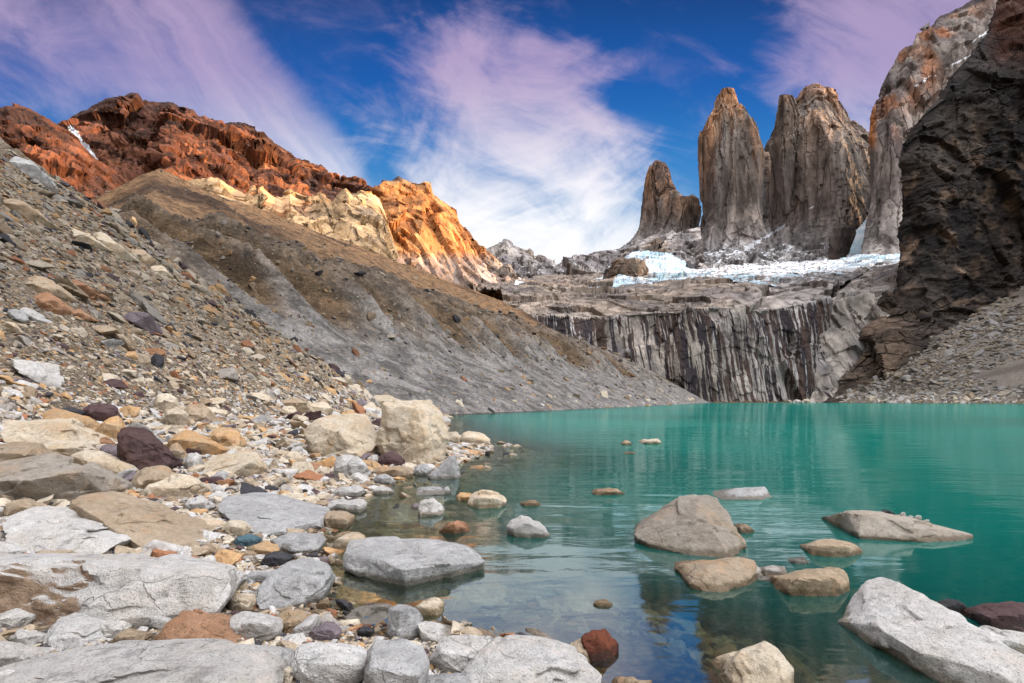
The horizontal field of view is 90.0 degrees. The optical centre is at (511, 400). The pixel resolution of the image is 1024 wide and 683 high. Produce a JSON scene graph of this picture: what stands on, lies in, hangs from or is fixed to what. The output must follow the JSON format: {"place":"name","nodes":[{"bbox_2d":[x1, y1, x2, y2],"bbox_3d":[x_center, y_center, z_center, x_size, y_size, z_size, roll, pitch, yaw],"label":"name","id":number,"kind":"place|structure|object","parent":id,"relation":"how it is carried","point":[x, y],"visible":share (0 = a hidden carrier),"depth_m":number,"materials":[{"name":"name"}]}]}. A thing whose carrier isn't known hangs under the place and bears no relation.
{"place":"outdoors","nodes":[
{"label":"outdoors","id":0,"kind":"place"},
{"bbox_2d":[0,102,126,199],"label":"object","id":1,"kind":"object","parent":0,"point":[53,148],"visible":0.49,"depth_m":528.51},
{"bbox_2d":[58,93,374,201],"bbox_3d":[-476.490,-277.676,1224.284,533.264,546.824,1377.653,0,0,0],"label":"red mountain","id":2,"kind":"structure","parent":0,"point":[129,137],"depth_m":838.97,"materials":[{"name":"stone"}]},
{"bbox_2d":[371,176,510,296],"bbox_3d":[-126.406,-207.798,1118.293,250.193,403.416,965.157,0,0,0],"label":"orange cliff","id":3,"kind":"structure","parent":0,"point":[431,234],"depth_m":843.86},
{"bbox_2d":[0,0,969,264],"label":"sky","id":4,"kind":"structure","parent":0,"point":[543,124],"materials":[{"name":"blue"}]},
{"bbox_2d":[0,137,1023,682],"bbox_3d":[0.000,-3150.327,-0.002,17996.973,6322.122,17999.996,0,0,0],"label":"ground","id":5,"kind":"structure","parent":0,"point":[600,569],"depth_m":65.27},
{"bbox_2d":[0,608,35,628],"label":"boulder","id":6,"kind":"object","parent":5,"relation":"on","point":[15,618],"visible":0.69,"depth_m":3.40,"materials":[{"name":"stone"}]},
{"bbox_2d":[2,498,49,515],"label":"boulder","id":7,"kind":"object","parent":5,"relation":"on","point":[13,507],"visible":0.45,"depth_m":6.11,"materials":[{"name":"beige stone"}]},
{"bbox_2d":[0,641,54,666],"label":"boulder","id":8,"kind":"object","parent":5,"relation":"on","point":[12,652],"visible":0.65,"depth_m":2.96,"materials":[{"name":"stone"}]},
{"bbox_2d":[0,441,55,461],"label":"boulder","id":9,"kind":"object","parent":5,"relation":"on","point":[13,450],"visible":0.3,"depth_m":8.99,"materials":[{"name":"beige stone"}]},
{"bbox_2d":[12,629,46,646],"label":"stone","id":10,"kind":"object","parent":5,"relation":"on","point":[28,638],"visible":0.65,"depth_m":3.18,"materials":[{"name":"stone"}]},
{"bbox_2d":[9,156,55,187],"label":"boulder","id":11,"kind":"object","parent":5,"relation":"on","point":[29,168],"visible":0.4,"depth_m":39.67,"materials":[{"name":"grey stone"}]},
{"bbox_2d":[3,198,63,230],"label":"boulder","id":12,"kind":"object","parent":5,"relation":"on","point":[23,209],"visible":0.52,"depth_m":28.60,"materials":[{"name":"brown stone"}]},
{"bbox_2d":[10,359,64,388],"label":"cobble","id":13,"kind":"object","parent":5,"relation":"on","point":[48,374],"visible":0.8,"depth_m":14.71,"materials":[{"name":"stone"}]},
{"bbox_2d":[25,276,79,302],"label":"boulder","id":14,"kind":"object","parent":5,"relation":"on","point":[40,284],"visible":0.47,"depth_m":20.71,"materials":[{"name":"beige stone"}]},
{"bbox_2d":[33,292,76,315],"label":"boulder","id":15,"kind":"object","parent":5,"relation":"on","point":[47,301],"visible":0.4,"depth_m":19.52,"materials":[{"name":"orange stone"}]},
{"bbox_2d":[0,418,115,446],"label":"boulder","id":16,"kind":"object","parent":5,"relation":"on","point":[42,431],"visible":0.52,"depth_m":10.63,"materials":[{"name":"beige stone"}]},
{"bbox_2d":[2,506,131,553],"bbox_3d":[-4.622,1.367,5.382,1.525,0.353,1.116,0,0,0],"label":"boulder","id":17,"kind":"object","parent":5,"relation":"on","point":[39,528],"visible":0.64,"depth_m":5.10,"materials":[{"name":"stone"}]},
{"bbox_2d":[0,453,134,501],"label":"boulder","id":18,"kind":"object","parent":5,"relation":"on","point":[42,476],"visible":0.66,"depth_m":6.90,"materials":[{"name":"stone"}]},
{"bbox_2d":[42,408,99,429],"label":"boulder","id":19,"kind":"object","parent":5,"relation":"on","point":[87,421],"visible":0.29,"depth_m":13.38,"materials":[{"name":"stone"}]},
{"bbox_2d":[44,440,98,455],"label":"boulder","id":20,"kind":"object","parent":5,"relation":"on","point":[65,448],"visible":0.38,"depth_m":9.82,"materials":[{"name":"beige stone"}]},
{"bbox_2d":[43,612,107,650],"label":"boulder","id":21,"kind":"object","parent":5,"relation":"on","point":[74,630],"visible":0.66,"depth_m":3.25,"materials":[{"name":"stone"}]},
{"bbox_2d":[71,279,110,300],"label":"boulder","id":22,"kind":"object","parent":5,"relation":"on","point":[91,292],"visible":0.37,"depth_m":23.88,"materials":[{"name":"orange stone"}]},
{"bbox_2d":[72,229,113,252],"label":"boulder","id":23,"kind":"object","parent":5,"relation":"on","point":[88,238],"visible":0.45,"depth_m":31.75,"materials":[{"name":"beige stone"}]},
{"bbox_2d":[82,403,121,421],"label":"stone","id":24,"kind":"object","parent":5,"relation":"on","point":[102,412],"visible":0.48,"depth_m":14.59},
{"bbox_2d":[71,450,137,474],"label":"boulder","id":25,"kind":"object","parent":5,"relation":"on","point":[114,464],"visible":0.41,"depth_m":8.92,"materials":[{"name":"beige stone"}]},
{"bbox_2d":[95,416,125,438],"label":"boulder","id":26,"kind":"object","parent":5,"relation":"on","point":[110,427],"visible":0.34,"depth_m":12.34,"materials":[{"name":"stone"}]},
{"bbox_2d":[93,232,138,261],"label":"boulder","id":27,"kind":"object","parent":5,"relation":"on","point":[119,250],"visible":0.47,"depth_m":33.99,"materials":[{"name":"beige stone"}]},
{"bbox_2d":[101,618,131,637],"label":"stone","id":28,"kind":"object","parent":5,"relation":"on","point":[112,627],"visible":0.62,"depth_m":3.38,"materials":[{"name":"stone"}]},
{"bbox_2d":[0,553,246,627],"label":"boulder","id":29,"kind":"object","parent":5,"relation":"on","point":[136,590],"visible":0.77,"depth_m":3.59,"materials":[{"name":"stone"}]},
{"bbox_2d":[110,628,151,642],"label":"stone","id":30,"kind":"object","parent":5,"relation":"on","point":[130,634],"visible":0.5,"depth_m":3.25,"materials":[{"name":"brown stone"}]},
{"bbox_2d":[68,491,219,549],"bbox_3d":[-4.181,1.386,5.756,1.718,0.584,1.143,0,0,0],"label":"boulder","id":31,"kind":"object","parent":5,"relation":"on","point":[141,523],"visible":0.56,"depth_m":5.60,"materials":[{"name":"beige stone"}]},
{"bbox_2d":[0,638,292,682],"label":"boulder","id":32,"kind":"object","parent":5,"relation":"on","point":[202,660],"visible":0.99,"depth_m":2.75,"materials":[{"name":"stone"}]},
{"bbox_2d":[117,427,182,469],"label":"boulder","id":33,"kind":"object","parent":5,"relation":"on","point":[139,448],"visible":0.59,"depth_m":9.31,"materials":[{"name":"red stone"}]},
{"bbox_2d":[131,465,177,488],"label":"boulder","id":34,"kind":"object","parent":5,"relation":"on","point":[143,478],"visible":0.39,"depth_m":8.12,"materials":[{"name":"beige stone"}]},
{"bbox_2d":[154,393,184,411],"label":"boulder","id":35,"kind":"object","parent":5,"relation":"on","point":[164,402],"visible":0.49,"depth_m":16.98,"materials":[{"name":"beige stone"}]},
{"bbox_2d":[140,474,211,497],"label":"boulder","id":36,"kind":"object","parent":5,"relation":"on","point":[181,485],"visible":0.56,"depth_m":7.73,"materials":[{"name":"beige stone"}]},
{"bbox_2d":[163,407,194,425],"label":"boulder","id":37,"kind":"object","parent":5,"relation":"on","point":[174,416],"visible":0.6,"depth_m":15.75,"materials":[{"name":"beige stone"}]},
{"bbox_2d":[167,430,229,454],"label":"boulder","id":38,"kind":"object","parent":5,"relation":"on","point":[191,439],"visible":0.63,"depth_m":11.37,"materials":[{"name":"stone"}]},
{"bbox_2d":[153,610,246,642],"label":"boulder","id":39,"kind":"object","parent":5,"relation":"on","point":[186,624],"visible":0.5,"depth_m":3.39,"materials":[{"name":"orange stone"}]},
{"bbox_2d":[185,495,216,510],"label":"stone","id":40,"kind":"object","parent":5,"relation":"on","point":[200,502],"visible":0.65,"depth_m":7.07,"materials":[{"name":"stone"}]},
{"bbox_2d":[184,404,219,421],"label":"boulder","id":41,"kind":"object","parent":5,"relation":"on","point":[198,412],"visible":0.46,"depth_m":16.96,"materials":[{"name":"beige stone"}]},
{"bbox_2d":[208,427,246,446],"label":"boulder","id":42,"kind":"object","parent":5,"relation":"on","point":[227,437],"visible":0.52,"depth_m":13.05,"materials":[{"name":"stone"}]},
{"bbox_2d":[203,450,267,476],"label":"boulder","id":43,"kind":"object","parent":5,"relation":"on","point":[245,463],"visible":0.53,"depth_m":9.86,"materials":[{"name":"beige stone"}]},
{"bbox_2d":[225,520,252,535],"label":"stone","id":44,"kind":"object","parent":5,"relation":"on","point":[238,527],"visible":0.84,"depth_m":6.12,"materials":[{"name":"beige stone"}]},
{"bbox_2d":[226,593,256,612],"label":"stone","id":45,"kind":"object","parent":5,"relation":"on","point":[239,602],"visible":0.7,"depth_m":3.95,"materials":[{"name":"beige stone"}]},
{"bbox_2d":[230,611,282,640],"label":"boulder","id":46,"kind":"object","parent":5,"relation":"on","point":[255,625],"visible":0.81,"depth_m":3.44,"materials":[{"name":"stone"}]},
{"bbox_2d":[218,492,331,536],"bbox_3d":[-3.333,1.586,7.024,1.730,0.366,1.710,0,0,0],"label":"boulder","id":47,"kind":"object","parent":5,"relation":"on","point":[277,515],"visible":0.75,"depth_m":6.92,"materials":[{"name":"grey stone"}]},
{"bbox_2d":[260,551,293,566],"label":"stone","id":48,"kind":"object","parent":5,"relation":"on","point":[276,558],"visible":0.84,"depth_m":5.11,"materials":[{"name":"stone"}]},
{"bbox_2d":[187,177,398,261],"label":"pale rock fins","id":49,"kind":"object","parent":5,"relation":"on","point":[358,218],"visible":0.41,"depth_m":508.69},
{"bbox_2d":[277,609,312,633],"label":"boulder","id":50,"kind":"object","parent":5,"relation":"on","point":[292,619],"visible":0.48,"depth_m":3.65,"materials":[{"name":"brown stone"}]},
{"bbox_2d":[255,557,335,610],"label":"boulder","id":51,"kind":"object","parent":5,"relation":"on","point":[297,583],"visible":0.91,"depth_m":4.23,"materials":[{"name":"grey stone"}]},
{"bbox_2d":[270,532,326,554],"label":"boulder","id":52,"kind":"object","parent":5,"relation":"on","point":[291,543],"visible":0.42,"depth_m":5.71,"materials":[{"name":"grey stone"}]},
{"bbox_2d":[290,614,321,636],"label":"stone","id":53,"kind":"object","parent":5,"relation":"on","point":[307,625],"visible":0.66,"depth_m":3.53,"materials":[{"name":"stone"}]},
{"bbox_2d":[309,621,341,640],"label":"stone","id":54,"kind":"object","parent":5,"relation":"on","point":[328,630],"visible":0.88,"depth_m":3.48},
{"bbox_2d":[290,642,366,682],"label":"boulder","id":55,"kind":"object","parent":5,"relation":"on","point":[321,662],"visible":0.9,"depth_m":2.89,"materials":[{"name":"stone"}]},
{"bbox_2d":[324,510,355,529],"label":"boulder","id":56,"kind":"object","parent":5,"relation":"on","point":[339,519],"visible":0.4,"depth_m":6.87,"materials":[{"name":"beige stone"}]},
{"bbox_2d":[304,413,378,457],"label":"boulder","id":57,"kind":"object","parent":5,"relation":"on","point":[354,434],"visible":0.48,"depth_m":13.26,"materials":[{"name":"beige stone"}]},
{"bbox_2d":[326,498,366,514],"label":"boulder","id":58,"kind":"object","parent":5,"relation":"on","point":[356,506],"visible":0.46,"depth_m":7.82,"materials":[{"name":"stone"}]},
{"bbox_2d":[332,485,364,497],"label":"stone","id":59,"kind":"object","parent":5,"relation":"on","point":[354,491],"visible":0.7,"depth_m":8.86,"materials":[{"name":"stone"}]},
{"bbox_2d":[347,456,371,476],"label":"stone","id":60,"kind":"object","parent":5,"relation":"on","point":[355,464],"visible":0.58,"depth_m":11.02,"materials":[{"name":"stone"}]},
{"bbox_2d":[346,605,387,625],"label":"stone","id":61,"kind":"object","parent":5,"relation":"on","point":[366,614],"visible":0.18,"depth_m":4.01,"materials":[{"name":"grey stone"}]},
{"bbox_2d":[372,466,412,477],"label":"stone","id":62,"kind":"object","parent":5,"relation":"on","point":[401,471],"visible":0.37,"depth_m":11.29,"materials":[{"name":"beige stone"}]},
{"bbox_2d":[362,638,429,682],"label":"boulder","id":63,"kind":"object","parent":5,"relation":"on","point":[399,660],"visible":0.99,"depth_m":2.79,"materials":[{"name":"grey stone"}]},
{"bbox_2d":[386,604,422,640],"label":"boulder","id":64,"kind":"object","parent":5,"relation":"on","point":[404,620],"visible":0.77,"depth_m":3.62,"materials":[{"name":"grey stone"}]},
{"bbox_2d":[375,399,448,464],"bbox_3d":[-2.636,1.033,13.897,1.893,2.122,1.818,0,0,0],"label":"boulder","id":65,"kind":"object","parent":5,"relation":"on","point":[413,431],"visible":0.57,"depth_m":13.32,"materials":[{"name":"beige stone"}]},
{"bbox_2d":[418,498,444,530],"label":"boulder","id":66,"kind":"object","parent":5,"relation":"on","point":[431,511],"visible":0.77,"depth_m":7.57,"materials":[{"name":"stone"}]},
{"bbox_2d":[418,621,451,641],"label":"stone","id":67,"kind":"object","parent":5,"relation":"on","point":[431,631],"visible":0.73,"depth_m":3.58,"materials":[{"name":"stone"}]},
{"bbox_2d":[426,672,465,682],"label":"stone","id":68,"kind":"object","parent":5,"relation":"on","point":[456,677],"visible":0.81,"depth_m":2.85,"materials":[{"name":"grey stone"}]},
{"bbox_2d":[438,520,469,544],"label":"stone","id":69,"kind":"object","parent":5,"relation":"on","point":[457,531],"visible":0.65,"depth_m":6.58,"materials":[{"name":"orange stone"}]},
{"bbox_2d":[430,634,492,672],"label":"boulder","id":70,"kind":"object","parent":5,"relation":"on","point":[454,653],"visible":0.64,"depth_m":3.12,"materials":[{"name":"stone"}]},
{"bbox_2d":[0,141,1023,682],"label":"loose stones","id":71,"kind":"object","parent":5,"relation":"on","point":[684,633],"visible":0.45,"depth_m":18.57,"materials":[{"name":"gravel"}]},
{"bbox_2d":[461,635,601,682],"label":"boulder","id":72,"kind":"object","parent":5,"relation":"on","point":[520,659],"visible":0.95,"depth_m":2.94,"materials":[{"name":"stone"}]},
{"bbox_2d":[581,628,618,667],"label":"stone","id":73,"kind":"object","parent":5,"relation":"on","point":[601,647],"visible":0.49,"depth_m":3.38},
{"bbox_2d":[593,599,612,619],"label":"stone","id":74,"kind":"object","parent":5,"relation":"on","point":[602,609],"visible":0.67,"depth_m":4.22,"materials":[{"name":"brown stone"}]},
{"bbox_2d":[674,557,756,625],"bbox_3d":[1.998,1.784,4.971,0.779,0.471,0.907,0,0,0],"label":"boulder","id":75,"kind":"object","parent":5,"relation":"on","point":[722,591],"visible":1,"depth_m":4.65,"materials":[{"name":"beige stone"}]},
{"bbox_2d":[712,641,793,682],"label":"boulder","id":76,"kind":"object","parent":5,"relation":"on","point":[764,662],"visible":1,"depth_m":3.06,"materials":[{"name":"beige stone"}]},
{"bbox_2d":[779,647,812,682],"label":"sunken boulder","id":77,"kind":"object","parent":5,"relation":"on","point":[801,675],"visible":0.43,"depth_m":3.34,"materials":[{"name":"stone"}]},
{"bbox_2d":[767,567,849,628],"bbox_3d":[2.744,1.761,4.701,0.725,0.456,0.555,0,0,0],"label":"boulder","id":78,"kind":"object","parent":5,"relation":"on","point":[808,598],"visible":0.98,"depth_m":4.46,"materials":[{"name":"brown stone"}]},
{"bbox_2d":[764,83,870,245],"bbox_3d":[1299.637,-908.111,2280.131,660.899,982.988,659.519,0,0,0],"label":"granite tower","id":79,"kind":"structure","parent":5,"relation":"on","point":[818,187],"depth_m":2156.02,"materials":[{"name":"stone"}]},
{"bbox_2d":[800,539,862,556],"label":"boulder","id":80,"kind":"object","parent":5,"relation":"on","point":[831,548],"visible":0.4,"depth_m":5.61,"materials":[{"name":"beige stone"}]},
{"bbox_2d":[838,673,898,682],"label":"sunken boulder","id":81,"kind":"object","parent":5,"relation":"on","point":[879,678],"visible":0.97,"depth_m":3.40,"materials":[{"name":"stone"}]},
{"bbox_2d":[837,577,1023,682],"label":"boulder","id":82,"kind":"object","parent":5,"relation":"on","point":[899,632],"visible":1,"depth_m":3.39,"materials":[{"name":"stone"}]},
{"bbox_2d":[961,601,1023,631],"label":"boulder","id":83,"kind":"object","parent":5,"relation":"on","point":[1007,615],"visible":0.41,"depth_m":3.85,"materials":[{"name":"red stone"}]},
{"bbox_2d":[978,625,1023,653],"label":"boulder","id":84,"kind":"object","parent":5,"relation":"on","point":[1012,639],"visible":0.27,"depth_m":3.52,"materials":[{"name":"stone"}]},
{"bbox_2d":[473,227,707,289],"bbox_3d":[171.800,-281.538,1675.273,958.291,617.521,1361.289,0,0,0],"label":"grey ridge","id":85,"kind":"structure","parent":0,"point":[686,246],"depth_m":1516.55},
{"bbox_2d":[470,258,898,401],"bbox_3d":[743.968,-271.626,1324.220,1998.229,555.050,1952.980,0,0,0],"label":"headwall","id":86,"kind":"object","parent":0,"point":[714,339],"visible":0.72,"depth_m":374.93,"materials":[{"name":"stone"}]},
{"bbox_2d":[480,264,519,300],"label":"rock outcrop","id":87,"kind":"object","parent":86,"relation":"on","point":[505,270],"visible":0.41,"depth_m":964.18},
{"bbox_2d":[621,160,701,247],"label":"granite tower","id":88,"kind":"structure","parent":86,"relation":"on","point":[667,207],"depth_m":2074.49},
{"bbox_2d":[608,243,861,268],"bbox_3d":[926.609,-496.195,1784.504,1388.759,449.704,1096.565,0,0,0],"label":"granite apron","id":89,"kind":"object","parent":86,"relation":"on","point":[784,252],"visible":0.3,"depth_m":1692.19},
{"bbox_2d":[828,224,855,259],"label":"rock outcrop","id":90,"kind":"object","parent":89,"relation":"on","point":[841,237],"visible":0.79,"depth_m":1626.01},
{"bbox_2d":[698,87,777,262],"bbox_3d":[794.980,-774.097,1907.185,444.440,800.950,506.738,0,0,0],"label":"granite tower","id":91,"kind":"structure","parent":86,"relation":"on","point":[734,166],"depth_m":1847.01,"materials":[{"name":"stone"}]},
{"bbox_2d":[612,250,899,287],"bbox_3d":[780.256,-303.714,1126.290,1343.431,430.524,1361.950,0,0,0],"label":"glacier","id":92,"kind":"object","parent":86,"relation":"on","point":[665,266],"visible":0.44,"depth_m":797.31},
{"bbox_2d":[603,256,648,278],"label":"rock outcrop","id":93,"kind":"object","parent":92,"relation":"on","point":[632,266],"visible":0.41,"depth_m":857.27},
{"bbox_2d":[466,403,1023,626],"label":"lake water","id":94,"kind":"structure","parent":0,"point":[955,466],"depth_m":11.27,"materials":[{"name":"liquid"}]},
{"bbox_2d":[331,532,366,550],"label":"boulder","id":95,"kind":"object","parent":94,"relation":"in","point":[341,542],"visible":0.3,"depth_m":5.83,"materials":[{"name":"beige stone"}]},
{"bbox_2d":[378,451,404,465],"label":"stone","id":96,"kind":"object","parent":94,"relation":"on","point":[390,458],"visible":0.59,"depth_m":12.54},
{"bbox_2d":[343,536,484,595],"bbox_3d":[-1.002,1.738,5.350,1.456,0.530,1.409,0,0,0],"label":"boulder","id":97,"kind":"object","parent":94,"relation":"in","point":[410,566],"visible":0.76,"depth_m":4.97,"materials":[{"name":"grey stone"}]},
{"bbox_2d":[415,597,444,620],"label":"boulder","id":98,"kind":"object","parent":94,"relation":"in","point":[430,609],"visible":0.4,"depth_m":4.07,"materials":[{"name":"beige stone"}]},
{"bbox_2d":[415,486,444,505],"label":"stone","id":99,"kind":"object","parent":94,"relation":"in","point":[429,492],"visible":0.6,"depth_m":9.23,"materials":[{"name":"grey stone"}]},
{"bbox_2d":[428,455,461,486],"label":"boulder","id":100,"kind":"object","parent":94,"relation":"in","point":[446,472],"visible":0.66,"depth_m":11.15,"materials":[{"name":"grey stone"}]},
{"bbox_2d":[460,431,489,444],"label":"boulder","id":101,"kind":"object","parent":94,"relation":"on","point":[473,437],"visible":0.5,"depth_m":18.54,"materials":[{"name":"beige stone"}]},
{"bbox_2d":[467,490,506,526],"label":"boulder","id":102,"kind":"object","parent":94,"relation":"in","point":[486,508],"visible":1,"depth_m":8.11,"materials":[{"name":"beige stone"}]},
{"bbox_2d":[506,515,549,559],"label":"boulder","id":103,"kind":"object","parent":94,"relation":"in","point":[528,538],"visible":1,"depth_m":6.36,"materials":[{"name":"stone"}]},
{"bbox_2d":[634,494,745,577],"bbox_3d":[2.080,1.628,6.251,1.210,0.856,1.485,0,0,0],"label":"boulder","id":104,"kind":"object","parent":94,"relation":"in","point":[697,525],"visible":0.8,"depth_m":5.93,"materials":[{"name":"stone"}]},
{"bbox_2d":[713,486,770,499],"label":"boulder","id":105,"kind":"object","parent":94,"relation":"in","point":[753,493],"visible":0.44,"depth_m":8.94,"materials":[{"name":"grey stone"}]},
{"bbox_2d":[822,510,972,541],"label":"boulder","id":106,"kind":"object","parent":94,"relation":"in","point":[869,525],"visible":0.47,"depth_m":6.31,"materials":[{"name":"stone"}]},
{"bbox_2d":[809,263,898,402],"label":"granite buttress","id":107,"kind":"structure","parent":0,"point":[856,309],"depth_m":385.44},
{"bbox_2d":[848,218,866,254],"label":"snow gully","id":108,"kind":"object","parent":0,"point":[855,248],"visible":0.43,"depth_m":1771.58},
{"bbox_2d":[821,0,1023,402],"bbox_3d":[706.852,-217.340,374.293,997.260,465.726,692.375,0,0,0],"label":"dark cliff","id":109,"kind":"structure","parent":0,"point":[960,235],"depth_m":413.25,"materials":[{"name":"stone"}]},
{"bbox_2d":[860,0,997,254],"bbox_3d":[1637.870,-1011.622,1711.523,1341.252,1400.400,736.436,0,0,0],"label":"granite massif","id":110,"kind":"structure","parent":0,"point":[931,60],"depth_m":1541.04,"materials":[{"name":"stone"}]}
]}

